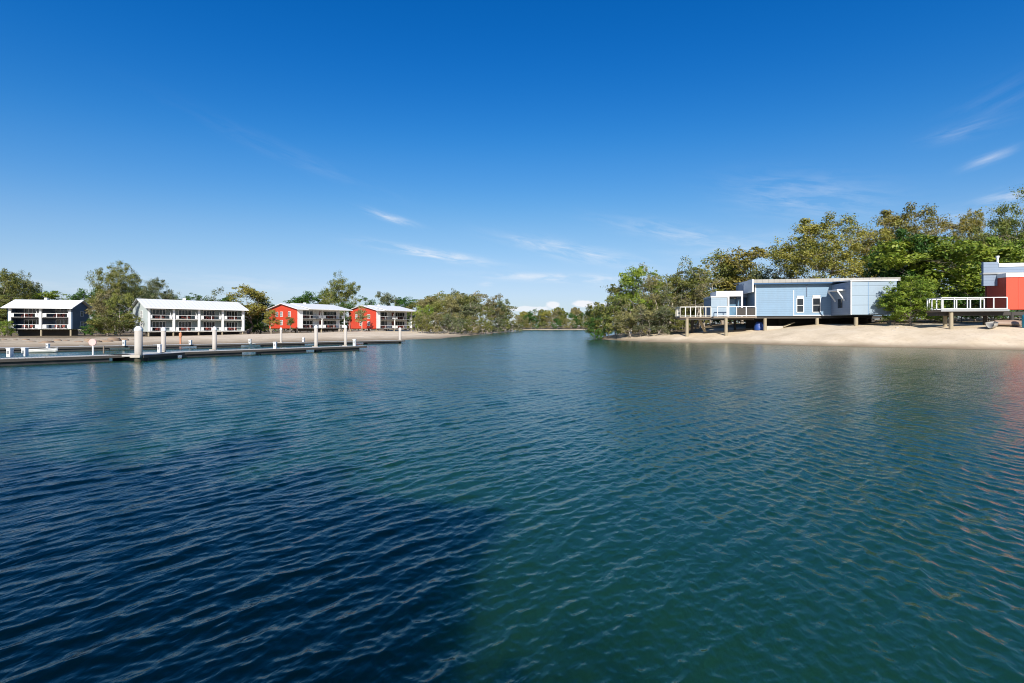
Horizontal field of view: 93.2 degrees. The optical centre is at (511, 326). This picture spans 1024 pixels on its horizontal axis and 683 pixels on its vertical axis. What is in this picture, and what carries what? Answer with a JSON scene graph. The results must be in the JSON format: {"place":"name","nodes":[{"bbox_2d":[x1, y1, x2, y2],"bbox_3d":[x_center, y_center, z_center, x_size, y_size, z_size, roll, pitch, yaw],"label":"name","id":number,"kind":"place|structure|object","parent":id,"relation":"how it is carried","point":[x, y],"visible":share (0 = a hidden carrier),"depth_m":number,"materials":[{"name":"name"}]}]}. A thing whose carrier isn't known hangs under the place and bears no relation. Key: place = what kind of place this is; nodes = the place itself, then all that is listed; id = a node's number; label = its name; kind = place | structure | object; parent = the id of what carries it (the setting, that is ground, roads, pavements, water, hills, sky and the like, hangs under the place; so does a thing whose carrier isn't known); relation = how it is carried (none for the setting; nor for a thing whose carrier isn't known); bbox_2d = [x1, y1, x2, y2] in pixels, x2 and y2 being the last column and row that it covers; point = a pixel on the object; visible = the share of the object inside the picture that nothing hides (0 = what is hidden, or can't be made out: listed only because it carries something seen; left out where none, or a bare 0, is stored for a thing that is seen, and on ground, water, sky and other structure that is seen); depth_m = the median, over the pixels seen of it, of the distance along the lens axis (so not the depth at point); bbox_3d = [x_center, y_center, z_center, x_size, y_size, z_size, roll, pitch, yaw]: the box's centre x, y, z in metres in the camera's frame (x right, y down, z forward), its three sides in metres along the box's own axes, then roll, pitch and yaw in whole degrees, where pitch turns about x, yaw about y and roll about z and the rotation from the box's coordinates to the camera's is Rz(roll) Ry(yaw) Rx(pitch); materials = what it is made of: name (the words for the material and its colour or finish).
{"place":"outdoors","nodes":[
{"label":"outdoors","id":0,"kind":"place"},
{"bbox_2d":[0,330,1023,682],"bbox_3d":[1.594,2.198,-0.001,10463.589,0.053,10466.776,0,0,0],"label":"water","id":1,"kind":"structure","parent":0,"point":[548,506],"depth_m":5.68,"materials":[{"name":"teal liquid"}]},
{"bbox_2d":[29,348,57,352],"bbox_3d":[-40.274,2.028,41.498,2.336,0.505,1.065,0,0,-12],"label":"dinghy","id":2,"kind":"object","parent":1,"relation":"on","point":[50,350],"visible":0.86,"depth_m":41.24,"materials":[{"name":"white plastic"}]},
{"bbox_2d":[0,354,130,365],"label":"floating dock","id":3,"kind":"object","parent":1,"relation":"on","point":[49,360],"visible":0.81,"depth_m":29.01,"materials":[{"name":"grey concrete"}]},
{"bbox_2d":[0,343,248,352],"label":"floating dock","id":4,"kind":"object","parent":1,"relation":"on","point":[89,348],"visible":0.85,"depth_m":46.46,"materials":[{"name":"grey concrete"}]},
{"bbox_2d":[130,326,142,361],"bbox_3d":[-23.869,1.568,30.912,0.623,3.264,0.534,0,0,0],"label":"dock pile","id":5,"kind":"object","parent":1,"relation":"in","point":[137,356],"visible":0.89,"depth_m":30.79,"materials":[{"name":"concrete"}]},
{"bbox_2d":[112,352,184,360],"bbox_3d":[-24.855,2.104,32.916,2.750,0.792,3.530,0,0,4],"label":"floating dock","id":6,"kind":"object","parent":1,"relation":"on","point":[148,356],"visible":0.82,"depth_m":32.32,"materials":[{"name":"grey concrete"}]},
{"bbox_2d":[161,327,165,351],"bbox_3d":[-25.739,1.600,35.733,0.506,3.200,0.418,0,0,0],"label":"dock pile","id":7,"kind":"object","parent":1,"relation":"in","point":[163,336],"visible":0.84,"depth_m":35.65,"materials":[{"name":"concrete"}]},
{"bbox_2d":[209,327,216,349],"bbox_3d":[-23.584,1.580,38.356,0.515,3.240,0.427,0,0,0],"label":"dock pile","id":8,"kind":"object","parent":1,"relation":"in","point":[214,338],"visible":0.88,"depth_m":38.27,"materials":[{"name":"concrete"}]},
{"bbox_2d":[176,345,366,356],"bbox_3d":[-19.440,2.104,40.887,1.350,0.792,15.632,0,0,40],"label":"floating dock","id":9,"kind":"object","parent":1,"relation":"on","point":[257,351],"visible":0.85,"depth_m":39.58,"materials":[{"name":"grey concrete"}]},
{"bbox_2d":[252,340,404,346],"bbox_3d":[-21.963,2.104,60.291,18.568,0.792,1.550,0,0,-42],"label":"floating dock","id":10,"kind":"object","parent":1,"relation":"on","point":[327,343],"visible":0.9,"depth_m":59.22,"materials":[{"name":"grey concrete"}]},
{"bbox_2d":[0,318,1023,349],"bbox_3d":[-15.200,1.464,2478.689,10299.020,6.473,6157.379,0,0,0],"label":"ground","id":11,"kind":"structure","parent":0,"point":[969,333],"depth_m":64.18,"materials":[{"name":"beige sand"}]},
{"bbox_2d":[0,320,17,335],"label":"shrub","id":12,"kind":"object","parent":11,"relation":"on","point":[3,328],"visible":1,"depth_m":96.28,"materials":[{"name":"green plant"}]},
{"bbox_2d":[0,292,19,335],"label":"tree","id":13,"kind":"object","parent":11,"relation":"on","point":[3,314],"visible":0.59,"depth_m":103.59,"materials":[{"name":"green plant"}]},
{"bbox_2d":[0,268,41,332],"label":"gum tree","id":14,"kind":"object","parent":11,"relation":"on","point":[6,279],"visible":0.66,"depth_m":118.69,"materials":[{"name":"green plant"}]},
{"bbox_2d":[0,270,45,299],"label":"gum tree","id":15,"kind":"object","parent":11,"relation":"on","point":[12,287],"visible":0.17,"depth_m":123.66,"materials":[{"name":"green plant"}]},
{"bbox_2d":[1,298,92,335],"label":"veranda house","id":16,"kind":"structure","parent":11,"relation":"on","point":[46,317],"depth_m":100.01,"materials":[{"name":"white paint"}]},
{"bbox_2d":[24,319,38,327],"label":"door","id":17,"kind":"structure","parent":16,"relation":"in","point":[27,322],"depth_m":99.83,"materials":[{"name":"white paint"}]},
{"bbox_2d":[33,291,69,299],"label":"tree","id":18,"kind":"object","parent":11,"relation":"on","point":[52,295],"visible":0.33,"depth_m":123.55,"materials":[{"name":"green plant"}]},
{"bbox_2d":[66,287,98,330],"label":"tree","id":19,"kind":"object","parent":11,"relation":"on","point":[78,295],"visible":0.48,"depth_m":120.49,"materials":[{"name":"green plant"}]},
{"bbox_2d":[81,317,110,335],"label":"shrub","id":20,"kind":"object","parent":11,"relation":"on","point":[87,332],"visible":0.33,"depth_m":101.03,"materials":[{"name":"green plant"}]},
{"bbox_2d":[84,287,123,334],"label":"tree","id":21,"kind":"object","parent":11,"relation":"on","point":[98,306],"visible":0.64,"depth_m":102.96,"materials":[{"name":"green plant"}]},
{"bbox_2d":[83,312,142,335],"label":"shrub","id":22,"kind":"object","parent":11,"relation":"on","point":[100,323],"visible":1,"depth_m":98.71,"materials":[{"name":"green plant"}]},
{"bbox_2d":[84,260,148,334],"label":"gum tree","id":23,"kind":"object","parent":11,"relation":"on","point":[118,272],"visible":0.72,"depth_m":113.07,"materials":[{"name":"green plant"}]},
{"bbox_2d":[102,292,135,335],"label":"tree","id":24,"kind":"object","parent":11,"relation":"on","point":[111,304],"visible":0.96,"depth_m":100.87,"materials":[{"name":"green plant"}]},
{"bbox_2d":[132,277,181,313],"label":"gum tree","id":25,"kind":"object","parent":11,"relation":"on","point":[155,289],"visible":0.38,"depth_m":130.57,"materials":[{"name":"green plant"}]},
{"bbox_2d":[129,298,248,335],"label":"veranda house","id":26,"kind":"structure","parent":11,"relation":"on","point":[184,317],"depth_m":107.14,"materials":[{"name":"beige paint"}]},
{"bbox_2d":[152,321,165,330],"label":"door","id":27,"kind":"structure","parent":26,"relation":"in","point":[159,324],"depth_m":103.20,"materials":[{"name":"white paint"}]},
{"bbox_2d":[152,309,165,318],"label":"door","id":28,"kind":"structure","parent":26,"relation":"in","point":[159,312],"depth_m":103.20,"materials":[{"name":"white paint"}]},
{"bbox_2d":[226,283,272,333],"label":"tree","id":29,"kind":"object","parent":11,"relation":"on","point":[257,294],"visible":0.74,"depth_m":122.50,"materials":[{"name":"green plant"}]},
{"bbox_2d":[240,312,269,333],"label":"shrub","id":30,"kind":"object","parent":11,"relation":"on","point":[248,324],"visible":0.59,"depth_m":125.14,"materials":[{"name":"green plant"}]},
{"bbox_2d":[243,295,274,333],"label":"tree","id":31,"kind":"object","parent":11,"relation":"on","point":[260,318],"visible":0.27,"depth_m":129.83,"materials":[{"name":"green plant"}]},
{"bbox_2d":[262,309,281,333],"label":"tree","id":32,"kind":"object","parent":11,"relation":"on","point":[270,320],"visible":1,"depth_m":112.02,"materials":[{"name":"green plant"}]},
{"bbox_2d":[291,290,326,331],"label":"tree","id":33,"kind":"object","parent":11,"relation":"on","point":[306,298],"visible":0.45,"depth_m":161.40,"materials":[{"name":"green plant"}]},
{"bbox_2d":[267,303,352,332],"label":"veranda house","id":34,"kind":"structure","parent":11,"relation":"on","point":[309,317],"depth_m":123.21,"materials":[{"name":"red paint"}]},
{"bbox_2d":[318,270,360,331],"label":"gum tree","id":35,"kind":"object","parent":11,"relation":"on","point":[332,297],"visible":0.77,"depth_m":159.29,"materials":[{"name":"green plant"}]},
{"bbox_2d":[340,302,354,331],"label":"tree","id":36,"kind":"object","parent":11,"relation":"on","point":[349,305],"visible":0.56,"depth_m":145.52,"materials":[{"name":"green plant"}]},
{"bbox_2d":[355,304,368,331],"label":"slender tree","id":37,"kind":"object","parent":11,"relation":"on","point":[361,315],"visible":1,"depth_m":133.68,"materials":[{"name":"green plant"}]},
{"bbox_2d":[348,305,416,330],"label":"veranda house","id":38,"kind":"structure","parent":11,"relation":"on","point":[386,318],"depth_m":145.12,"materials":[{"name":"red paint"}]},
{"bbox_2d":[374,291,399,305],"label":"tree","id":39,"kind":"object","parent":11,"relation":"on","point":[385,299],"visible":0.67,"depth_m":178.99,"materials":[{"name":"green plant"}]},
{"bbox_2d":[396,296,418,329],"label":"tree","id":40,"kind":"object","parent":11,"relation":"on","point":[402,303],"visible":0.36,"depth_m":176.88,"materials":[{"name":"green plant"}]},
{"bbox_2d":[410,314,432,332],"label":"shrub","id":41,"kind":"object","parent":11,"relation":"on","point":[417,320],"visible":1,"depth_m":117.61,"materials":[{"name":"green plant"}]},
{"bbox_2d":[412,304,433,331],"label":"shrub","id":42,"kind":"object","parent":11,"relation":"on","point":[426,312],"visible":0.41,"depth_m":127.51,"materials":[{"name":"green plant"}]},
{"bbox_2d":[414,296,442,318],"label":"scrubby tree","id":43,"kind":"object","parent":11,"relation":"on","point":[427,301],"visible":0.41,"depth_m":148.68,"materials":[{"name":"green plant"}]},
{"bbox_2d":[418,312,443,333],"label":"shrub","id":44,"kind":"object","parent":11,"relation":"on","point":[434,323],"visible":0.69,"depth_m":121.32,"materials":[{"name":"green plant"}]},
{"bbox_2d":[421,301,445,321],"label":"scrubby tree","id":45,"kind":"object","parent":11,"relation":"on","point":[437,306],"visible":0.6,"depth_m":133.58,"materials":[{"name":"green plant"}]},
{"bbox_2d":[432,293,462,331],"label":"scrubby tree","id":46,"kind":"object","parent":11,"relation":"on","point":[448,299],"visible":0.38,"depth_m":144.07,"materials":[{"name":"green plant"}]},
{"bbox_2d":[437,302,463,332],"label":"scrubby tree","id":47,"kind":"object","parent":11,"relation":"on","point":[455,309],"visible":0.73,"depth_m":133.69,"materials":[{"name":"green plant"}]},
{"bbox_2d":[438,312,465,332],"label":"shrub","id":48,"kind":"object","parent":11,"relation":"on","point":[456,322],"visible":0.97,"depth_m":125.43,"materials":[{"name":"green plant"}]},
{"bbox_2d":[452,316,475,333],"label":"shrub","id":49,"kind":"object","parent":11,"relation":"on","point":[467,328],"visible":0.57,"depth_m":131.01,"materials":[{"name":"green plant"}]},
{"bbox_2d":[449,288,481,332],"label":"scrubby tree","id":50,"kind":"object","parent":11,"relation":"on","point":[466,301],"visible":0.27,"depth_m":150.23,"materials":[{"name":"green plant"}]},
{"bbox_2d":[458,302,482,333],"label":"scrubby tree","id":51,"kind":"object","parent":11,"relation":"on","point":[468,311],"visible":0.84,"depth_m":141.10,"materials":[{"name":"green plant"}]},
{"bbox_2d":[464,316,484,333],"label":"shrub","id":52,"kind":"object","parent":11,"relation":"on","point":[478,328],"visible":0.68,"depth_m":141.04,"materials":[{"name":"green plant"}]},
{"bbox_2d":[460,290,488,329],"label":"scrubby tree","id":53,"kind":"object","parent":11,"relation":"on","point":[480,295],"visible":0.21,"depth_m":173.93,"materials":[{"name":"green plant"}]},
{"bbox_2d":[469,295,495,331],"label":"scrubby tree","id":54,"kind":"object","parent":11,"relation":"on","point":[476,301],"visible":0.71,"depth_m":164.63,"materials":[{"name":"green plant"}]},
{"bbox_2d":[475,317,495,333],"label":"shrub","id":55,"kind":"object","parent":11,"relation":"on","point":[490,326],"visible":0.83,"depth_m":154.88,"materials":[{"name":"green plant"}]},
{"bbox_2d":[481,293,504,331],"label":"scrubby tree","id":56,"kind":"object","parent":11,"relation":"on","point":[492,302],"visible":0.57,"depth_m":188.37,"materials":[{"name":"green plant"}]},
{"bbox_2d":[482,317,505,332],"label":"shrub","id":57,"kind":"object","parent":11,"relation":"on","point":[497,329],"visible":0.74,"depth_m":174.16,"materials":[{"name":"green plant"}]},
{"bbox_2d":[493,299,510,324],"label":"scrubby tree","id":58,"kind":"object","parent":11,"relation":"on","point":[500,304],"visible":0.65,"depth_m":200.03,"materials":[{"name":"green plant"}]},
{"bbox_2d":[497,304,517,331],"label":"scrubby tree","id":59,"kind":"object","parent":11,"relation":"on","point":[508,311],"visible":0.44,"depth_m":214.22,"materials":[{"name":"green plant"}]},
{"bbox_2d":[583,316,606,338],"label":"mangrove","id":60,"kind":"object","parent":11,"relation":"on","point":[592,324],"visible":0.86,"depth_m":85.28,"materials":[{"name":"green plant"}]},
{"bbox_2d":[583,301,624,338],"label":"mangrove","id":61,"kind":"object","parent":11,"relation":"on","point":[598,313],"visible":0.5,"depth_m":87.50,"materials":[{"name":"green plant"}]},
{"bbox_2d":[592,293,640,336],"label":"mangrove","id":62,"kind":"object","parent":11,"relation":"on","point":[610,299],"visible":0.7,"depth_m":84.00,"materials":[{"name":"green plant"}]},
{"bbox_2d":[602,284,643,333],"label":"scrubby tree","id":63,"kind":"object","parent":11,"relation":"on","point":[615,290],"visible":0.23,"depth_m":90.23,"materials":[{"name":"green plant"}]},
{"bbox_2d":[609,302,657,337],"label":"mangrove","id":64,"kind":"object","parent":11,"relation":"on","point":[630,317],"visible":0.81,"depth_m":79.40,"materials":[{"name":"green plant"}]},
{"bbox_2d":[614,266,654,332],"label":"tree","id":65,"kind":"object","parent":11,"relation":"on","point":[629,279],"visible":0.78,"depth_m":85.88,"materials":[{"name":"green plant"}]},
{"bbox_2d":[635,262,661,332],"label":"sparse tree","id":66,"kind":"object","parent":11,"relation":"on","point":[649,282],"visible":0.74,"depth_m":86.73,"materials":[{"name":"green plant"}]},
{"bbox_2d":[630,306,676,336],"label":"mangrove","id":67,"kind":"object","parent":11,"relation":"on","point":[658,330],"visible":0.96,"depth_m":77.51,"materials":[{"name":"green plant"}]},
{"bbox_2d":[641,270,673,327],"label":"slender tree","id":68,"kind":"object","parent":11,"relation":"on","point":[655,290],"visible":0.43,"depth_m":89.45,"materials":[{"name":"green plant"}]},
{"bbox_2d":[648,304,676,326],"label":"shrub","id":69,"kind":"object","parent":11,"relation":"on","point":[666,306],"visible":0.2,"depth_m":81.56,"materials":[{"name":"green plant"}]},
{"bbox_2d":[644,281,683,331],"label":"scrubby tree","id":70,"kind":"object","parent":11,"relation":"on","point":[658,297],"visible":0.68,"depth_m":85.54,"materials":[{"name":"green plant"}]},
{"bbox_2d":[654,273,684,324],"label":"scrubby tree","id":71,"kind":"object","parent":11,"relation":"on","point":[673,280],"visible":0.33,"depth_m":91.14,"materials":[{"name":"green plant"}]},
{"bbox_2d":[656,285,688,330],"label":"scrubby tree","id":72,"kind":"object","parent":11,"relation":"on","point":[667,299],"visible":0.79,"depth_m":83.86,"materials":[{"name":"green plant"}]},
{"bbox_2d":[661,268,688,311],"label":"scrubby tree","id":73,"kind":"object","parent":11,"relation":"on","point":[679,284],"visible":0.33,"depth_m":93.51,"materials":[{"name":"green plant"}]},
{"bbox_2d":[657,300,692,330],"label":"shrub","id":74,"kind":"object","parent":11,"relation":"on","point":[683,309],"visible":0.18,"depth_m":86.33,"materials":[{"name":"green plant"}]},
{"bbox_2d":[664,309,691,331],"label":"shrub","id":75,"kind":"object","parent":11,"relation":"on","point":[679,323],"visible":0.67,"depth_m":79.48,"materials":[{"name":"green plant"}]},
{"bbox_2d":[670,257,710,328],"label":"sparse tree","id":76,"kind":"object","parent":11,"relation":"on","point":[681,264],"visible":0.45,"depth_m":89.54,"materials":[{"name":"green plant"}]},
{"bbox_2d":[678,282,712,329],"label":"scrubby tree","id":77,"kind":"object","parent":11,"relation":"on","point":[697,295],"visible":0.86,"depth_m":81.92,"materials":[{"name":"green plant"}]},
{"bbox_2d":[676,265,723,327],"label":"slender tree","id":78,"kind":"object","parent":11,"relation":"on","point":[692,283],"visible":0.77,"depth_m":85.40,"materials":[{"name":"green plant"}]},
{"bbox_2d":[686,259,726,326],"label":"sparse tree","id":79,"kind":"object","parent":11,"relation":"on","point":[715,271],"visible":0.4,"depth_m":87.12,"materials":[{"name":"green plant"}]},
{"bbox_2d":[700,248,744,323],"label":"slender tree","id":80,"kind":"object","parent":11,"relation":"on","point":[726,271],"visible":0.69,"depth_m":93.09,"materials":[{"name":"green plant"}]},
{"bbox_2d":[708,246,776,323],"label":"tree","id":81,"kind":"object","parent":11,"relation":"on","point":[746,263],"visible":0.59,"depth_m":90.71,"materials":[{"name":"green plant"}]},
{"bbox_2d":[743,262,784,278],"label":"tree","id":82,"kind":"object","parent":11,"relation":"on","point":[757,275],"visible":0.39,"depth_m":98.63,"materials":[{"name":"green plant"}]},
{"bbox_2d":[762,248,801,278],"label":"sparse tree","id":83,"kind":"object","parent":11,"relation":"on","point":[781,269],"visible":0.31,"depth_m":98.21,"materials":[{"name":"green plant"}]},
{"bbox_2d":[675,277,900,336],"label":"stilt house","id":84,"kind":"structure","parent":11,"relation":"on","point":[777,302],"depth_m":69.14,"materials":[{"name":"blue paint"}]},
{"bbox_2d":[729,299,740,314],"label":"sliding door","id":85,"kind":"structure","parent":84,"relation":"in","point":[732,302],"depth_m":73.52,"materials":[{"name":"blue glass"}]},
{"bbox_2d":[796,296,803,312],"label":"window","id":86,"kind":"structure","parent":84,"relation":"in","point":[800,299],"depth_m":68.93,"materials":[{"name":"white paint"}]},
{"bbox_2d":[812,295,820,311],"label":"window","id":87,"kind":"structure","parent":84,"relation":"in","point":[816,300],"depth_m":68.58,"materials":[{"name":"white paint"}]},
{"bbox_2d":[764,211,901,278],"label":"gum tree","id":88,"kind":"object","parent":11,"relation":"on","point":[806,252],"visible":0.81,"depth_m":87.14,"materials":[{"name":"green plant"}]},
{"bbox_2d":[875,297,921,324],"bbox_3d":[49.141,-2.036,61.414,4.926,4.011,4.722,0,0,-6],"label":"shrub","id":89,"kind":"object","parent":11,"relation":"on","point":[888,318],"visible":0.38,"depth_m":61.03,"materials":[{"name":"green plant"}]},
{"bbox_2d":[863,227,947,321],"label":"leafy tree","id":90,"kind":"object","parent":11,"relation":"on","point":[922,248],"visible":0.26,"depth_m":68.99,"materials":[{"name":"green plant"}]},
{"bbox_2d":[876,275,944,325],"bbox_3d":[48.840,-3.091,59.611,6.021,6.329,6.729,0,0,6],"label":"shrub","id":91,"kind":"object","parent":11,"relation":"on","point":[919,288],"visible":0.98,"depth_m":58.88,"materials":[{"name":"green plant"}]},
{"bbox_2d":[843,202,981,312],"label":"gum tree","id":92,"kind":"object","parent":11,"relation":"on","point":[888,217],"visible":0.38,"depth_m":94.72,"materials":[{"name":"green plant"}]},
{"bbox_2d":[909,295,966,322],"bbox_3d":[55.925,-2.254,63.925,5.810,4.169,5.569,0,0,-13],"label":"shrub","id":93,"kind":"object","parent":11,"relation":"on","point":[931,318],"visible":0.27,"depth_m":63.35,"materials":[{"name":"green plant"}]},
{"bbox_2d":[860,234,1023,321],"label":"leafy tree","id":94,"kind":"object","parent":11,"relation":"on","point":[957,254],"visible":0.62,"depth_m":65.54,"materials":[{"name":"green plant"}]},
{"bbox_2d":[913,285,984,321],"bbox_3d":[60.268,-2.950,65.705,9.373,5.583,8.844,0,0,-29],"label":"shrub","id":95,"kind":"object","parent":11,"relation":"on","point":[964,302],"visible":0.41,"depth_m":64.67,"materials":[{"name":"green plant"}]},
{"bbox_2d":[944,208,992,317],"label":"gum tree","id":96,"kind":"object","parent":11,"relation":"on","point":[978,222],"visible":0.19,"depth_m":96.92,"materials":[{"name":"green plant"}]},
{"bbox_2d":[926,256,1023,329],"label":"stilt house","id":97,"kind":"structure","parent":11,"relation":"on","point":[1003,283],"depth_m":54.77,"materials":[{"name":"red paint"}]},
{"bbox_2d":[957,284,1018,320],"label":"shrub","id":98,"kind":"object","parent":11,"relation":"on","point":[1002,318],"visible":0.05,"depth_m":67.06,"materials":[{"name":"green plant"}]},
{"bbox_2d":[962,186,1023,317],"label":"gum tree","id":99,"kind":"object","parent":11,"relation":"on","point":[1003,226],"visible":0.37,"depth_m":84.87,"materials":[{"name":"green plant"}]},
{"bbox_2d":[967,236,1023,317],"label":"leafy tree","id":100,"kind":"object","parent":11,"relation":"on","point":[992,240],"visible":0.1,"depth_m":73.92,"materials":[{"name":"green plant"}]},
{"bbox_2d":[993,320,1021,325],"bbox_3d":[55.222,-0.404,53.799,2.923,0.768,1.274,0,0,12],"label":"dinghy","id":101,"kind":"object","parent":11,"relation":"on","point":[1010,322],"visible":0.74,"depth_m":53.41,"materials":[{"name":"white plastic"}]},
{"bbox_2d":[0,0,1023,325],"label":"sky","id":102,"kind":"structure","parent":0,"point":[532,153],"materials":[{"name":"blue"}]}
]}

